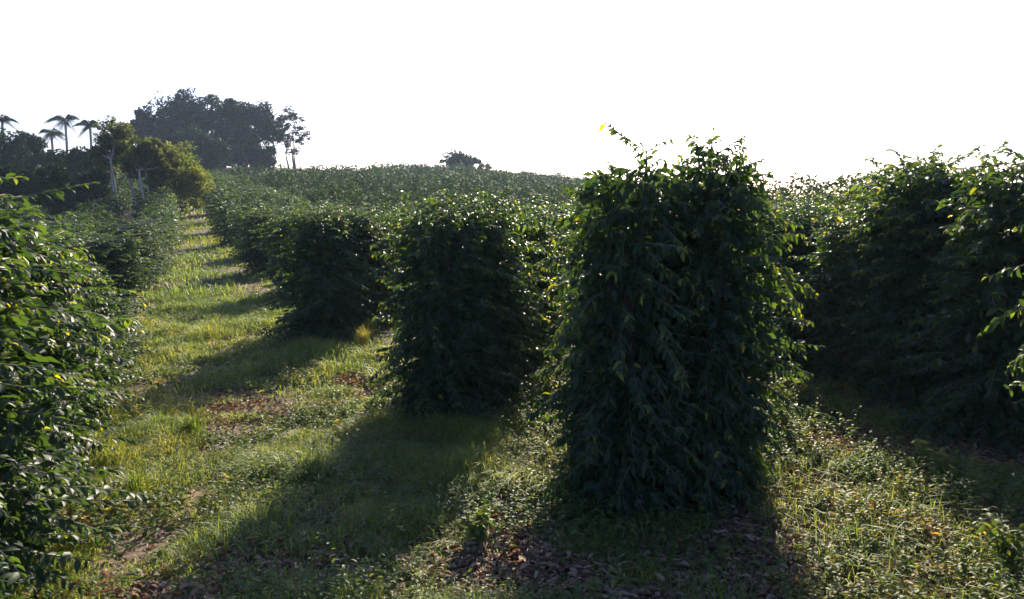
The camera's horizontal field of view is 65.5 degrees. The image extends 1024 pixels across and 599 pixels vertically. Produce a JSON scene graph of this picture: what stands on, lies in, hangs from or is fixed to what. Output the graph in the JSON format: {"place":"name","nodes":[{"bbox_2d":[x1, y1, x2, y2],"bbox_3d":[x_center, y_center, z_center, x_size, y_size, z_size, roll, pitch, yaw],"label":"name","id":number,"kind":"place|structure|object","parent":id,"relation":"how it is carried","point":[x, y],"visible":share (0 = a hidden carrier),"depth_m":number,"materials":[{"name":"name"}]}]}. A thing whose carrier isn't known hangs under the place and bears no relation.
{"place":"outdoors","nodes":[
{"label":"outdoors","id":0,"kind":"place"},
{"bbox_2d":[0,0,1023,197],"label":"sky","id":1,"kind":"structure","parent":0,"point":[814,87],"materials":[{"name":"white"}]},
{"bbox_2d":[15,167,1023,598],"bbox_3d":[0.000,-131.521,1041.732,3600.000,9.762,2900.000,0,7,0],"label":"ground","id":2,"kind":"structure","parent":0,"point":[139,551],"depth_m":7.89,"materials":[{"name":"soil"}]},
{"bbox_2d":[0,114,19,129],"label":"palm tree","id":3,"kind":"object","parent":2,"relation":"on","point":[4,119],"visible":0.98,"depth_m":88.29,"materials":[{"name":"green plant"}]},
{"bbox_2d":[0,162,34,210],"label":"broadleaf tree","id":4,"kind":"object","parent":2,"relation":"on","point":[14,189],"visible":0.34,"depth_m":50.98,"materials":[{"name":"green plant"}]},
{"bbox_2d":[0,127,35,171],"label":"broadleaf tree","id":5,"kind":"object","parent":2,"relation":"on","point":[10,153],"visible":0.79,"depth_m":80.59,"materials":[{"name":"green plant"}]},
{"bbox_2d":[9,129,55,165],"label":"broadleaf tree","id":6,"kind":"object","parent":2,"relation":"on","point":[38,145],"visible":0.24,"depth_m":85.93,"materials":[{"name":"green plant"}]},
{"bbox_2d":[20,161,78,221],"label":"broadleaf tree","id":7,"kind":"object","parent":2,"relation":"on","point":[56,176],"visible":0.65,"depth_m":49.23,"materials":[{"name":"green plant"}]},
{"bbox_2d":[32,148,67,173],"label":"broadleaf tree","id":8,"kind":"object","parent":2,"relation":"on","point":[62,155],"visible":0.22,"depth_m":81.28,"materials":[{"name":"green plant"}]},
{"bbox_2d":[38,128,64,151],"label":"palm tree","id":9,"kind":"object","parent":2,"relation":"on","point":[50,133],"visible":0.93,"depth_m":92.22,"materials":[{"name":"green plant"}]},
{"bbox_2d":[37,217,83,256],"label":"coffee shrub","id":10,"kind":"object","parent":2,"relation":"on","point":[67,224],"visible":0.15,"depth_m":33.95,"materials":[{"name":"green plant"}]},
{"bbox_2d":[44,114,79,153],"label":"palm tree","id":11,"kind":"object","parent":2,"relation":"on","point":[67,119],"visible":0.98,"depth_m":90.24,"materials":[{"name":"green plant"}]},
{"bbox_2d":[48,227,81,256],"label":"coffee shrub","id":12,"kind":"object","parent":2,"relation":"on","point":[67,238],"visible":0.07,"depth_m":32.70,"materials":[{"name":"green plant"}]},
{"bbox_2d":[0,224,143,483],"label":"coffee shrub","id":13,"kind":"object","parent":2,"relation":"on","point":[97,375],"visible":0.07,"depth_m":8.06,"materials":[{"name":"green plant"}]},
{"bbox_2d":[0,207,144,520],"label":"coffee shrub","id":14,"kind":"object","parent":2,"relation":"on","point":[59,349],"visible":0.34,"depth_m":7.05,"materials":[{"name":"green plant"}]},
{"bbox_2d":[57,210,91,239],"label":"coffee shrub","id":15,"kind":"object","parent":2,"relation":"on","point":[72,215],"visible":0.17,"depth_m":39.84,"materials":[{"name":"green plant"}]},
{"bbox_2d":[0,173,157,598],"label":"coffee shrub","id":16,"kind":"object","parent":2,"relation":"on","point":[30,528],"visible":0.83,"depth_m":5.75,"materials":[{"name":"green plant"}]},
{"bbox_2d":[0,178,158,598],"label":"coffee shrub","id":17,"kind":"object","parent":2,"relation":"on","point":[30,329],"visible":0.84,"depth_m":5.34,"materials":[{"name":"green plant"}]},
{"bbox_2d":[71,210,100,239],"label":"coffee shrub","id":18,"kind":"object","parent":2,"relation":"on","point":[89,217],"visible":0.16,"depth_m":41.34,"materials":[{"name":"green plant"}]},
{"bbox_2d":[67,167,109,213],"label":"broadleaf tree","id":19,"kind":"object","parent":2,"relation":"on","point":[83,193],"visible":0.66,"depth_m":53.07,"materials":[{"name":"green plant"}]},
{"bbox_2d":[72,119,104,146],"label":"palm tree","id":20,"kind":"object","parent":2,"relation":"on","point":[89,126],"visible":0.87,"depth_m":88.05,"materials":[{"name":"green plant"}]},
{"bbox_2d":[64,145,117,181],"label":"broadleaf tree","id":21,"kind":"object","parent":2,"relation":"on","point":[78,160],"visible":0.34,"depth_m":77.51,"materials":[{"name":"green plant"}]},
{"bbox_2d":[47,238,139,434],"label":"coffee shrub","id":22,"kind":"object","parent":2,"relation":"on","point":[90,409],"visible":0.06,"depth_m":9.58,"materials":[{"name":"green plant"}]},
{"bbox_2d":[88,115,137,212],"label":"broadleaf tree","id":23,"kind":"object","parent":2,"relation":"on","point":[108,149],"visible":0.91,"depth_m":58.24,"materials":[{"name":"green plant"}]},
{"bbox_2d":[69,262,168,413],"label":"coffee shrub","id":24,"kind":"object","parent":2,"relation":"on","point":[117,313],"visible":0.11,"depth_m":10.82,"materials":[{"name":"green plant"}]},
{"bbox_2d":[68,226,172,298],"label":"coffee shrub","id":25,"kind":"object","parent":2,"relation":"on","point":[110,253],"visible":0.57,"depth_m":22.20,"materials":[{"name":"green plant"}]},
{"bbox_2d":[81,268,160,397],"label":"coffee shrub","id":26,"kind":"object","parent":2,"relation":"on","point":[130,353],"visible":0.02,"depth_m":12.23,"materials":[{"name":"green plant"}]},
{"bbox_2d":[74,217,175,289],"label":"coffee shrub","id":27,"kind":"object","parent":2,"relation":"on","point":[130,226],"visible":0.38,"depth_m":24.29,"materials":[{"name":"green plant"}]},
{"bbox_2d":[106,288,159,369],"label":"coffee shrub","id":28,"kind":"object","parent":2,"relation":"on","point":[128,311],"visible":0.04,"depth_m":13.60,"materials":[{"name":"green plant"}]},
{"bbox_2d":[113,295,156,351],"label":"coffee shrub","id":29,"kind":"object","parent":2,"relation":"on","point":[141,333],"visible":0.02,"depth_m":14.87,"materials":[{"name":"green plant"}]},
{"bbox_2d":[105,455,165,500],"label":"weed plant","id":30,"kind":"object","parent":2,"relation":"on","point":[134,483],"visible":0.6,"depth_m":7.50,"materials":[{"name":"green plant"}]},
{"bbox_2d":[81,234,192,277],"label":"coffee shrub","id":31,"kind":"object","parent":2,"relation":"on","point":[164,260],"visible":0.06,"depth_m":26.75,"materials":[{"name":"green plant"}]},
{"bbox_2d":[118,134,173,216],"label":"broadleaf tree","id":32,"kind":"object","parent":2,"relation":"on","point":[147,157],"visible":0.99,"depth_m":56.58,"materials":[{"name":"green plant"}]},
{"bbox_2d":[120,105,173,144],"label":"broadleaf tree","id":33,"kind":"object","parent":2,"relation":"on","point":[142,122],"visible":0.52,"depth_m":153.21,"materials":[{"name":"green plant"}]},
{"bbox_2d":[122,213,179,251],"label":"coffee shrub","id":34,"kind":"object","parent":2,"relation":"on","point":[140,220],"visible":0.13,"depth_m":36.96,"materials":[{"name":"green plant"}]},
{"bbox_2d":[131,226,174,273],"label":"coffee shrub","id":35,"kind":"object","parent":2,"relation":"on","point":[159,254],"visible":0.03,"depth_m":28.99,"materials":[{"name":"green plant"}]},
{"bbox_2d":[132,203,186,243],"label":"coffee shrub","id":36,"kind":"object","parent":2,"relation":"on","point":[162,208],"visible":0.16,"depth_m":43.40,"materials":[{"name":"green plant"}]},
{"bbox_2d":[137,209,186,251],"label":"coffee shrub","id":37,"kind":"object","parent":2,"relation":"on","point":[151,214],"visible":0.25,"depth_m":39.13,"materials":[{"name":"green plant"}]},
{"bbox_2d":[136,224,187,269],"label":"coffee shrub","id":38,"kind":"object","parent":2,"relation":"on","point":[166,245],"visible":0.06,"depth_m":31.05,"materials":[{"name":"green plant"}]},
{"bbox_2d":[141,190,184,215],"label":"coffee shrub","id":39,"kind":"object","parent":2,"relation":"on","point":[163,195],"visible":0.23,"depth_m":53.62,"materials":[{"name":"green plant"}]},
{"bbox_2d":[141,197,186,230],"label":"coffee shrub","id":40,"kind":"object","parent":2,"relation":"on","point":[159,203],"visible":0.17,"depth_m":47.36,"materials":[{"name":"green plant"}]},
{"bbox_2d":[143,221,185,265],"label":"coffee shrub","id":41,"kind":"object","parent":2,"relation":"on","point":[168,232],"visible":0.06,"depth_m":33.10,"materials":[{"name":"green plant"}]},
{"bbox_2d":[141,204,187,246],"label":"coffee shrub","id":42,"kind":"object","parent":2,"relation":"on","point":[170,211],"visible":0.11,"depth_m":41.28,"materials":[{"name":"green plant"}]},
{"bbox_2d":[142,141,215,214],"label":"broadleaf tree","id":43,"kind":"object","parent":2,"relation":"on","point":[189,177],"visible":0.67,"depth_m":59.53,"materials":[{"name":"green plant"}]},
{"bbox_2d":[146,86,220,146],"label":"broadleaf tree","id":44,"kind":"object","parent":2,"relation":"on","point":[180,111],"visible":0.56,"depth_m":155.55,"materials":[{"name":"green plant"}]},
{"bbox_2d":[174,402,217,433],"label":"weed plant","id":45,"kind":"object","parent":2,"relation":"on","point":[190,420],"visible":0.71,"depth_m":9.74,"materials":[{"name":"green plant"}]},
{"bbox_2d":[170,125,233,173],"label":"broadleaf tree","id":46,"kind":"object","parent":2,"relation":"on","point":[213,153],"visible":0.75,"depth_m":130.71,"materials":[{"name":"green plant"}]},
{"bbox_2d":[201,187,230,221],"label":"coffee shrub","id":47,"kind":"object","parent":2,"relation":"on","point":[217,192],"visible":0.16,"depth_m":55.84,"materials":[{"name":"green plant"}]},
{"bbox_2d":[197,194,237,231],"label":"coffee shrub","id":48,"kind":"object","parent":2,"relation":"on","point":[218,199],"visible":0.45,"depth_m":49.27,"materials":[{"name":"green plant"}]},
{"bbox_2d":[186,97,251,167],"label":"broadleaf tree","id":49,"kind":"object","parent":2,"relation":"on","point":[224,117],"visible":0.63,"depth_m":152.23,"materials":[{"name":"green plant"}]},
{"bbox_2d":[207,198,242,245],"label":"coffee shrub","id":50,"kind":"object","parent":2,"relation":"on","point":[221,210],"visible":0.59,"depth_m":42.74,"materials":[{"name":"green plant"}]},
{"bbox_2d":[212,205,260,259],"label":"coffee shrub","id":51,"kind":"object","parent":2,"relation":"on","point":[233,232],"visible":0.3,"depth_m":35.91,"materials":[{"name":"green plant"}]},
{"bbox_2d":[230,137,276,170],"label":"broadleaf tree","id":52,"kind":"object","parent":2,"relation":"on","point":[243,155],"visible":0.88,"depth_m":145.18,"materials":[{"name":"green plant"}]},
{"bbox_2d":[221,202,291,275],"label":"coffee shrub","id":53,"kind":"object","parent":2,"relation":"on","point":[256,256],"visible":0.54,"depth_m":29.14,"materials":[{"name":"green plant"}]},
{"bbox_2d":[227,99,287,162],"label":"broadleaf tree","id":54,"kind":"object","parent":2,"relation":"on","point":[265,124],"visible":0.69,"depth_m":154.97,"materials":[{"name":"green plant"}]},
{"bbox_2d":[267,192,297,206],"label":"coffee shrub","id":55,"kind":"object","parent":2,"relation":"on","point":[286,199],"visible":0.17,"depth_m":47.89,"materials":[{"name":"green plant"}]},
{"bbox_2d":[248,207,323,299],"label":"coffee shrub","id":56,"kind":"object","parent":2,"relation":"on","point":[274,247],"visible":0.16,"depth_m":22.49,"materials":[{"name":"green plant"}]},
{"bbox_2d":[277,104,311,170],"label":"broadleaf tree","id":57,"kind":"object","parent":2,"relation":"on","point":[291,116],"visible":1,"depth_m":152.73,"materials":[{"name":"green plant"}]},
{"bbox_2d":[252,202,383,341],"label":"coffee shrub","id":58,"kind":"object","parent":2,"relation":"on","point":[320,308],"visible":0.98,"depth_m":15.85,"materials":[{"name":"green plant"}]},
{"bbox_2d":[281,202,402,329],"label":"coffee shrub","id":59,"kind":"object","parent":2,"relation":"on","point":[362,226],"visible":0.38,"depth_m":16.79,"materials":[{"name":"green plant"}]},
{"bbox_2d":[303,210,416,321],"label":"coffee shrub","id":60,"kind":"object","parent":2,"relation":"on","point":[390,271],"visible":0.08,"depth_m":17.55,"materials":[{"name":"green plant"}]},
{"bbox_2d":[348,321,374,346],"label":"weed plant","id":61,"kind":"object","parent":2,"relation":"on","point":[363,339],"visible":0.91,"depth_m":15.16,"materials":[{"name":"yellow plant"}]},
{"bbox_2d":[361,209,417,310],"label":"coffee shrub","id":62,"kind":"object","parent":2,"relation":"on","point":[393,212],"visible":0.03,"depth_m":18.66,"materials":[{"name":"green plant"}]},
{"bbox_2d":[0,161,862,234],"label":"coffee plantation","id":63,"kind":"object","parent":2,"relation":"on","point":[387,183],"visible":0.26,"depth_m":74.45,"materials":[{"name":"green plant"}]},
{"bbox_2d":[360,190,531,420],"bbox_3d":[-0.918,0.067,10.571,2.406,3.052,2.502,0,11,4],"label":"coffee shrub","id":64,"kind":"object","parent":2,"relation":"on","point":[443,373],"visible":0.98,"depth_m":10.14,"materials":[{"name":"green plant"}]},
{"bbox_2d":[439,149,481,166],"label":"broadleaf tree","id":65,"kind":"object","parent":2,"relation":"on","point":[454,158],"visible":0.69,"depth_m":177.70,"materials":[{"name":"green plant"}]},
{"bbox_2d":[455,504,494,546],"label":"weed plant","id":66,"kind":"object","parent":2,"relation":"on","point":[479,531],"visible":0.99,"depth_m":6.44,"materials":[{"name":"green plant"}]},
{"bbox_2d":[422,212,556,389],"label":"coffee shrub","id":67,"kind":"object","parent":2,"relation":"on","point":[524,331],"visible":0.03,"depth_m":12.07,"materials":[{"name":"green plant"}]},
{"bbox_2d":[425,186,558,411],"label":"coffee shrub","id":68,"kind":"object","parent":2,"relation":"on","point":[506,245],"visible":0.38,"depth_m":10.97,"materials":[{"name":"green plant"}]},
{"bbox_2d":[0,166,1023,598],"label":"grass","id":69,"kind":"structure","parent":2,"relation":"on","point":[468,464],"depth_m":8.02,"materials":[{"name":"green plant"}]},
{"bbox_2d":[5,275,1023,598],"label":"leaf litter","id":70,"kind":"object","parent":2,"relation":"on","point":[575,567],"visible":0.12,"depth_m":6.44,"materials":[{"name":"brown plant"}]},
{"bbox_2d":[7,244,1023,598],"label":"ground weeds","id":71,"kind":"object","parent":2,"relation":"on","point":[955,484],"visible":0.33,"depth_m":7.28,"materials":[{"name":"green plant"}]},
{"bbox_2d":[473,192,559,368],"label":"coffee shrub","id":72,"kind":"object","parent":2,"relation":"on","point":[535,260],"visible":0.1,"depth_m":12.89,"materials":[{"name":"green plant"}]},
{"bbox_2d":[493,202,579,364],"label":"coffee shrub","id":73,"kind":"object","parent":2,"relation":"on","point":[544,235],"visible":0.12,"depth_m":13.74,"materials":[{"name":"green plant"}]},
{"bbox_2d":[508,194,576,342],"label":"coffee shrub","id":74,"kind":"object","parent":2,"relation":"on","point":[539,197],"visible":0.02,"depth_m":14.81,"materials":[{"name":"green plant"}]},
{"bbox_2d":[537,365,558,395],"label":"weed plant","id":75,"kind":"object","parent":2,"relation":"on","point":[546,387],"visible":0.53,"depth_m":11.11,"materials":[{"name":"green plant"}]},
{"bbox_2d":[517,192,582,329],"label":"coffee shrub","id":76,"kind":"object","parent":2,"relation":"on","point":[562,212],"visible":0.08,"depth_m":16.66,"materials":[{"name":"green plant"}]},
{"bbox_2d":[532,194,585,318],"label":"coffee shrub","id":77,"kind":"object","parent":2,"relation":"on","point":[580,244],"visible":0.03,"depth_m":17.49,"materials":[{"name":"green plant"}]},
{"bbox_2d":[520,120,728,531],"bbox_3d":[1.062,0.204,7.239,1.824,3.607,1.943,5,9,36],"label":"coffee shrub","id":78,"kind":"object","parent":2,"relation":"on","point":[617,364],"visible":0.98,"depth_m":6.87,"materials":[{"name":"green plant"}]},
{"bbox_2d":[501,263,779,412],"bbox_3d":[1.533,0.164,10.186,2.655,2.888,3.074,-6,9,-39],"label":"coffee shrub","id":79,"kind":"object","parent":2,"relation":"on","point":[539,350],"depth_m":10.62,"materials":[{"name":"green plant"}]},
{"bbox_2d":[524,175,824,518],"bbox_3d":[1.466,0.326,8.110,2.533,3.123,2.773,-3,7,-31],"label":"coffee shrub","id":80,"kind":"object","parent":2,"relation":"on","point":[546,372],"visible":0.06,"depth_m":7.82,"materials":[{"name":"green plant"}]},
{"bbox_2d":[544,173,835,458],"bbox_3d":[1.845,0.166,9.052,2.704,3.240,2.695,-4,8,-31],"label":"coffee shrub","id":81,"kind":"object","parent":2,"relation":"on","point":[773,403],"visible":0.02,"depth_m":8.89,"materials":[{"name":"green plant"}]},
{"bbox_2d":[578,127,818,521],"bbox_3d":[1.651,0.254,7.155,2.079,3.540,1.870,-5,9,-30],"label":"coffee shrub","id":82,"kind":"object","parent":2,"relation":"on","point":[729,207],"visible":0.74,"depth_m":6.97,"materials":[{"name":"green plant"}]},
{"bbox_2d":[770,368,793,420],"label":"weed plant","id":83,"kind":"object","parent":2,"relation":"on","point":[781,385],"visible":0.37,"depth_m":9.82,"materials":[{"name":"green plant"}]},
{"bbox_2d":[752,194,825,301],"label":"coffee shrub","id":84,"kind":"object","parent":2,"relation":"on","point":[783,209],"visible":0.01,"depth_m":15.96,"materials":[{"name":"green plant"}]},
{"bbox_2d":[752,194,830,307],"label":"coffee shrub","id":85,"kind":"object","parent":2,"relation":"on","point":[784,204],"visible":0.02,"depth_m":17.11,"materials":[{"name":"green plant"}]},
{"bbox_2d":[740,193,846,349],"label":"coffee shrub","id":86,"kind":"object","parent":2,"relation":"on","point":[784,215],"visible":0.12,"depth_m":14.86,"materials":[{"name":"green plant"}]},
{"bbox_2d":[779,370,813,403],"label":"weed plant","id":87,"kind":"object","parent":2,"relation":"on","point":[800,388],"visible":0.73,"depth_m":10.77,"materials":[{"name":"green plant"}]},
{"bbox_2d":[756,196,846,358],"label":"coffee shrub","id":88,"kind":"object","parent":2,"relation":"on","point":[806,232],"visible":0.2,"depth_m":14.11,"materials":[{"name":"green plant"}]},
{"bbox_2d":[788,193,843,214],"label":"coffee shrub","id":89,"kind":"object","parent":2,"relation":"on","point":[821,200],"visible":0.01,"depth_m":18.10,"materials":[{"name":"green plant"}]},
{"bbox_2d":[776,204,886,382],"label":"coffee shrub","id":90,"kind":"object","parent":2,"relation":"on","point":[835,272],"visible":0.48,"depth_m":12.28,"materials":[{"name":"green plant"}]},
{"bbox_2d":[811,186,861,217],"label":"coffee shrub","id":91,"kind":"object","parent":2,"relation":"on","point":[831,196],"visible":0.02,"depth_m":16.39,"materials":[{"name":"green plant"}]},
{"bbox_2d":[834,174,868,205],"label":"coffee shrub","id":92,"kind":"object","parent":2,"relation":"on","point":[848,195],"visible":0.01,"depth_m":17.10,"materials":[{"name":"green plant"}]},
{"bbox_2d":[836,172,887,212],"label":"coffee shrub","id":93,"kind":"object","parent":2,"relation":"on","point":[847,191],"depth_m":15.33,"materials":[{"name":"green plant"}]},
{"bbox_2d":[842,156,893,211],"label":"coffee shrub","id":94,"kind":"object","parent":2,"relation":"on","point":[858,175],"depth_m":16.02,"materials":[{"name":"green plant"}]},
{"bbox_2d":[787,146,958,388],"bbox_3d":[5.617,-0.417,11.877,2.491,3.686,2.497,5,8,33],"label":"coffee shrub","id":95,"kind":"object","parent":2,"relation":"on","point":[869,209],"visible":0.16,"depth_m":11.69,"materials":[{"name":"green plant"}]},
{"bbox_2d":[840,150,951,261],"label":"coffee shrub","id":96,"kind":"object","parent":2,"relation":"on","point":[888,173],"depth_m":13.42,"materials":[{"name":"green plant"}]},
{"bbox_2d":[839,173,953,262],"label":"coffee shrub","id":97,"kind":"object","parent":2,"relation":"on","point":[868,181],"depth_m":13.26,"materials":[{"name":"green plant"}]},
{"bbox_2d":[820,144,992,410],"bbox_3d":[5.682,-0.308,11.218,2.602,3.589,2.706,-3,7,-45],"label":"coffee shrub","id":98,"kind":"object","parent":2,"relation":"on","point":[930,184],"visible":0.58,"depth_m":10.88,"materials":[{"name":"green plant"}]},
{"bbox_2d":[831,145,1012,352],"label":"coffee shrub","id":99,"kind":"object","parent":2,"relation":"on","point":[944,172],"depth_m":11.27,"materials":[{"name":"green plant"}]},
{"bbox_2d":[846,163,1002,408],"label":"coffee shrub","id":100,"kind":"object","parent":2,"relation":"on","point":[889,349],"visible":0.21,"depth_m":10.75,"materials":[{"name":"green plant"}]},
{"bbox_2d":[912,438,947,473],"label":"weed plant","id":101,"kind":"object","parent":2,"relation":"on","point":[935,453],"visible":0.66,"depth_m":8.06,"materials":[{"name":"green plant"}]},
{"bbox_2d":[853,167,1023,411],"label":"coffee shrub","id":102,"kind":"object","parent":2,"relation":"on","point":[946,249],"visible":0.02,"depth_m":10.27,"materials":[{"name":"green plant"}]},
{"bbox_2d":[882,141,1023,458],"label":"coffee shrub","id":103,"kind":"object","parent":2,"relation":"on","point":[989,407],"visible":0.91,"depth_m":9.10,"materials":[{"name":"green plant"}]},
{"bbox_2d":[977,181,1023,410],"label":"coffee shrub","id":104,"kind":"object","parent":2,"relation":"on","point":[994,321],"visible":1,"depth_m":7.17,"materials":[{"name":"green plant"}]},
{"bbox_2d":[977,512,1023,562],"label":"weed plant","id":105,"kind":"object","parent":2,"relation":"on","point":[1010,541],"visible":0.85,"depth_m":6.10,"materials":[{"name":"green plant"}]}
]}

